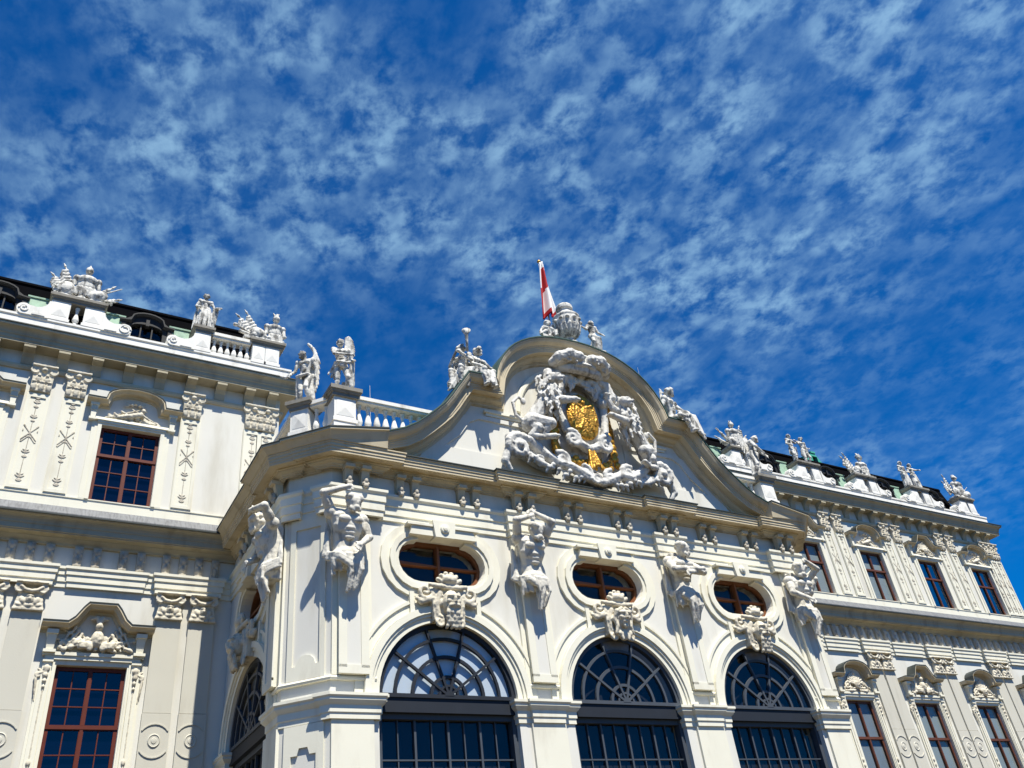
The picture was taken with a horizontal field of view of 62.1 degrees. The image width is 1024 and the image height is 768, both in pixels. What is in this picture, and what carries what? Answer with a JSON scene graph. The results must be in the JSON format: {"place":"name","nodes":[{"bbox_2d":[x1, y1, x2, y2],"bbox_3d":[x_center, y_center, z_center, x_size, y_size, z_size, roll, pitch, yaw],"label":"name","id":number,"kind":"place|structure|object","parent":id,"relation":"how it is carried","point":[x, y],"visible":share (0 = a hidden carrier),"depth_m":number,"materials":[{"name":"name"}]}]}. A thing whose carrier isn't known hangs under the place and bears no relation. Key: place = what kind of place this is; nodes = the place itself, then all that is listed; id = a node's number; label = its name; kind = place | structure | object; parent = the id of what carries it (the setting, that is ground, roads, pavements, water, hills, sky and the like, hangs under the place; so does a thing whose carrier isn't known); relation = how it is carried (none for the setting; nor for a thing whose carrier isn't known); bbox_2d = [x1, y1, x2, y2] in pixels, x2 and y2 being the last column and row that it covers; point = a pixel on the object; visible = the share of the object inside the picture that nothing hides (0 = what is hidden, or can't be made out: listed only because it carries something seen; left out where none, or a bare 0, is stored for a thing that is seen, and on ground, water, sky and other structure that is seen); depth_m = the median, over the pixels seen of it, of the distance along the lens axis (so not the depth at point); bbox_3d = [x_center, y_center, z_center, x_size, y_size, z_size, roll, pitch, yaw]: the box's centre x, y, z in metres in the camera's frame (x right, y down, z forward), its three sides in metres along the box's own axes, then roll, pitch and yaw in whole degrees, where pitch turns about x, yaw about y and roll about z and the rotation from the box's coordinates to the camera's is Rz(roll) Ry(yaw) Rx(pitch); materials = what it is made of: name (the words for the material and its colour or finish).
{"place":"outdoors","nodes":[
{"label":"outdoors","id":0,"kind":"place"},
{"bbox_2d":[0,276,295,767],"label":"palace wing","id":1,"kind":"structure","parent":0,"point":[133,439],"depth_m":19.92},
{"bbox_2d":[37,667,125,767],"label":"window","id":2,"kind":"structure","parent":1,"relation":"in","point":[81,724],"depth_m":17.60,"materials":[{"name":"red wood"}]},
{"bbox_2d":[50,263,121,305],"bbox_3d":[-11.517,-2.696,23.082,1.875,1.403,0.484,13,-40,-27],"label":"trophy of arms","id":3,"kind":"object","parent":1,"relation":"on","point":[88,285],"visible":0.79,"depth_m":22.89},
{"bbox_2d":[88,428,158,506],"bbox_3d":[-9.543,2.050,20.974,1.432,2.127,0.122,13,-40,-27],"label":"window","id":4,"kind":"structure","parent":1,"relation":"in","point":[124,466],"depth_m":20.97,"materials":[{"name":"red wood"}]},
{"bbox_2d":[191,294,221,328],"bbox_3d":[-8.803,-2.025,24.570,0.697,1.383,0.472,21,-43,-35],"label":"standing statue","id":5,"kind":"object","parent":1,"relation":"on","point":[204,315],"visible":0.82,"depth_m":24.46,"materials":[{"name":"stone"}]},
{"bbox_2d":[233,310,286,352],"bbox_3d":[-7.461,-1.732,25.247,1.572,1.371,0.462,13,-40,-27],"label":"trophy of arms","id":6,"kind":"object","parent":1,"relation":"on","point":[274,331],"visible":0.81,"depth_m":25.13},
{"bbox_2d":[0,0,1023,609],"label":"sky","id":7,"kind":"structure","parent":0,"point":[804,219],"materials":[{"name":"blue"}]},
{"bbox_2d":[704,436,1023,767],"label":"palace wing","id":8,"kind":"structure","parent":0,"point":[917,605],"depth_m":33.22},
{"bbox_2d":[714,421,748,447],"bbox_3d":[8.822,2.033,33.938,1.875,1.403,0.484,13,-40,-27],"label":"trophy of arms","id":9,"kind":"object","parent":8,"relation":"on","point":[731,436],"visible":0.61,"depth_m":33.75},
{"bbox_2d":[784,434,797,460],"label":"standing statue","id":10,"kind":"object","parent":8,"relation":"on","point":[791,448],"visible":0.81,"depth_m":35.47,"materials":[{"name":"stone"}]},
{"bbox_2d":[793,437,811,461],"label":"standing statue","id":11,"kind":"object","parent":8,"relation":"on","point":[804,451],"visible":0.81,"depth_m":35.82,"materials":[{"name":"stone"}]},
{"bbox_2d":[799,543,832,592],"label":"window","id":12,"kind":"structure","parent":8,"relation":"in","point":[810,552],"depth_m":32.29,"materials":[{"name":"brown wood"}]},
{"bbox_2d":[839,452,870,475],"bbox_3d":[14.982,3.486,37.226,1.572,1.371,0.462,13,-40,-27],"label":"trophy of arms","id":13,"kind":"object","parent":8,"relation":"on","point":[860,467],"visible":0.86,"depth_m":37.13},
{"bbox_2d":[847,701,892,767],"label":"window","id":14,"kind":"structure","parent":8,"relation":"in","point":[871,740],"depth_m":28.75,"materials":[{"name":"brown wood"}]},
{"bbox_2d":[859,551,895,600],"bbox_3d":[14.413,7.620,33.761,1.432,2.127,0.122,13,-40,-27],"label":"window","id":15,"kind":"structure","parent":8,"relation":"in","point":[874,567],"depth_m":33.85,"materials":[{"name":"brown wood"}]},
{"bbox_2d":[897,461,912,486],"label":"standing statue","id":16,"kind":"object","parent":8,"relation":"on","point":[906,480],"visible":0.93,"depth_m":38.67,"materials":[{"name":"stone"}]},
{"bbox_2d":[906,463,921,486],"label":"standing statue","id":17,"kind":"object","parent":8,"relation":"on","point":[914,479],"visible":0.82,"depth_m":39.02,"materials":[{"name":"stone"}]},
{"bbox_2d":[918,561,953,608],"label":"window","id":18,"kind":"structure","parent":8,"relation":"in","point":[931,574],"depth_m":35.53,"materials":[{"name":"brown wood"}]},
{"bbox_2d":[916,704,959,767],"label":"window","id":19,"kind":"structure","parent":8,"relation":"in","point":[940,743],"depth_m":30.42,"materials":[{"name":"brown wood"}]},
{"bbox_2d":[941,475,970,499],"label":"trophy of arms","id":20,"kind":"object","parent":8,"relation":"on","point":[957,490],"visible":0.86,"depth_m":40.34},
{"bbox_2d":[972,570,1005,614],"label":"window","id":21,"kind":"structure","parent":8,"relation":"in","point":[983,581],"depth_m":37.20,"materials":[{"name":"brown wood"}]},
{"bbox_2d":[977,706,1020,767],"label":"window","id":22,"kind":"structure","parent":8,"relation":"in","point":[1000,741],"depth_m":32.08,"materials":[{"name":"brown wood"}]},
{"bbox_3d":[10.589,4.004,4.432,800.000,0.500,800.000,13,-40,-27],"label":"ground","id":23,"kind":"structure","parent":0,"visible":0},
{"bbox_2d":[212,336,860,767],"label":"entrance porch","id":24,"kind":"object","parent":23,"relation":"on","point":[556,552],"visible":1,"depth_m":18.79,"materials":[{"name":"white paint"}]},
{"bbox_2d":[229,657,265,766],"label":"arched window","id":25,"kind":"structure","parent":24,"relation":"in","point":[254,734],"depth_m":17.39,"materials":[{"name":"glass"}]},
{"bbox_2d":[250,588,260,618],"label":"oval window","id":26,"kind":"structure","parent":24,"relation":"in","point":[255,607],"depth_m":19.19,"materials":[{"name":"orange wood"}]},
{"bbox_2d":[280,343,320,399],"bbox_3d":[-4.948,-0.246,19.910,0.861,1.905,0.456,-11,-35,5],"label":"winged statue","id":27,"kind":"object","parent":24,"relation":"on","point":[307,378],"visible":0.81,"depth_m":19.85,"materials":[{"name":"stone"}]},
{"bbox_2d":[328,336,355,386],"bbox_3d":[-3.918,-0.461,19.687,0.668,1.876,0.496,8,-37,-21],"label":"winged statue","id":28,"kind":"object","parent":24,"relation":"on","point":[344,357],"visible":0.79,"depth_m":19.58,"materials":[{"name":"stone"}]},
{"bbox_2d":[399,542,479,585],"bbox_3d":[-1.661,3.980,18.136,2.200,1.120,0.480,13,-40,-27],"label":"oval window","id":29,"kind":"structure","parent":24,"relation":"in","point":[425,566],"depth_m":18.30,"materials":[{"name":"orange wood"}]},
{"bbox_2d":[379,624,515,715],"bbox_3d":[-1.324,5.626,16.786,2.954,1.747,0.275,13,-40,-27],"label":"arched window","id":30,"kind":"structure","parent":24,"relation":"in","point":[432,669],"depth_m":16.68,"materials":[{"name":"glass"}]},
{"bbox_2d":[447,328,474,390],"bbox_3d":[-1.249,-0.480,20.974,0.892,1.784,0.780,13,-40,-27],"label":"seated statue","id":31,"kind":"object","parent":24,"relation":"on","point":[458,367],"visible":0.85,"depth_m":20.96,"materials":[{"name":"stone"}]},
{"bbox_2d":[468,346,498,389],"bbox_3d":[-0.610,-0.359,21.287,1.008,1.451,0.808,13,-40,-27],"label":"seated statue","id":32,"kind":"object","parent":24,"relation":"on","point":[482,366],"visible":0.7,"depth_m":20.95,"materials":[{"name":"stone"}]},
{"bbox_2d":[537,260,555,326],"bbox_3d":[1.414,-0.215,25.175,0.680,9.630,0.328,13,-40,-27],"label":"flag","id":33,"kind":"object","parent":24,"relation":"on","point":[548,306],"visible":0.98,"depth_m":26.95,"materials":[{"name":"fabric"}]},
{"bbox_2d":[539,320,558,336],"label":"putto statue","id":34,"kind":"object","parent":24,"relation":"on","point":[547,329],"visible":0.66,"depth_m":23.20,"materials":[{"name":"stone"}]},
{"bbox_2d":[551,302,581,340],"bbox_3d":[1.552,-1.615,23.938,0.884,1.555,0.881,13,-40,-27],"label":"urn","id":35,"kind":"object","parent":24,"relation":"on","point":[566,321],"visible":0.75,"depth_m":23.67,"materials":[{"name":"stone"}]},
{"bbox_2d":[581,321,605,351],"bbox_3d":[2.271,-1.261,24.171,0.773,1.362,0.408,13,-40,-27],"label":"putto statue","id":36,"kind":"object","parent":24,"relation":"on","point":[593,337],"visible":0.69,"depth_m":24.22,"materials":[{"name":"stone"}]},
{"bbox_2d":[572,563,636,602],"bbox_3d":[2.029,4.838,20.106,2.200,1.120,0.480,13,-40,-27],"label":"oval window","id":37,"kind":"structure","parent":24,"relation":"in","point":[597,584],"depth_m":20.28,"materials":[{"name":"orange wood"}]},
{"bbox_2d":[572,637,681,719],"bbox_3d":[2.330,6.525,18.807,2.954,1.747,0.425,13,-40,-27],"label":"arched window","id":38,"kind":"structure","parent":24,"relation":"in","point":[610,681],"depth_m":18.77,"materials":[{"name":"blue glass"}]},
{"bbox_2d":[659,387,706,439],"bbox_3d":[4.756,0.838,24.122,1.466,1.885,1.000,13,-40,-27],"label":"seated statue","id":39,"kind":"object","parent":24,"relation":"on","point":[687,417],"visible":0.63,"depth_m":23.93,"materials":[{"name":"stone"}]},
{"bbox_2d":[713,580,766,616],"bbox_3d":[5.719,5.696,22.076,2.200,1.120,0.480,13,-40,-27],"label":"oval window","id":40,"kind":"structure","parent":24,"relation":"in","point":[730,599],"depth_m":22.28,"materials":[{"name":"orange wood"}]},
{"bbox_2d":[737,433,768,474],"bbox_3d":[7.367,2.189,25.690,0.847,1.704,0.506,12,-39,-26],"label":"winged statue","id":41,"kind":"object","parent":24,"relation":"on","point":[752,454],"visible":0.85,"depth_m":25.68,"materials":[{"name":"stone"}]},
{"bbox_2d":[725,648,816,723],"bbox_3d":[6.020,7.383,20.777,2.954,1.747,0.425,13,-40,-27],"label":"arched window","id":42,"kind":"structure","parent":24,"relation":"in","point":[758,690],"depth_m":20.75,"materials":[{"name":"blue glass"}]}
]}

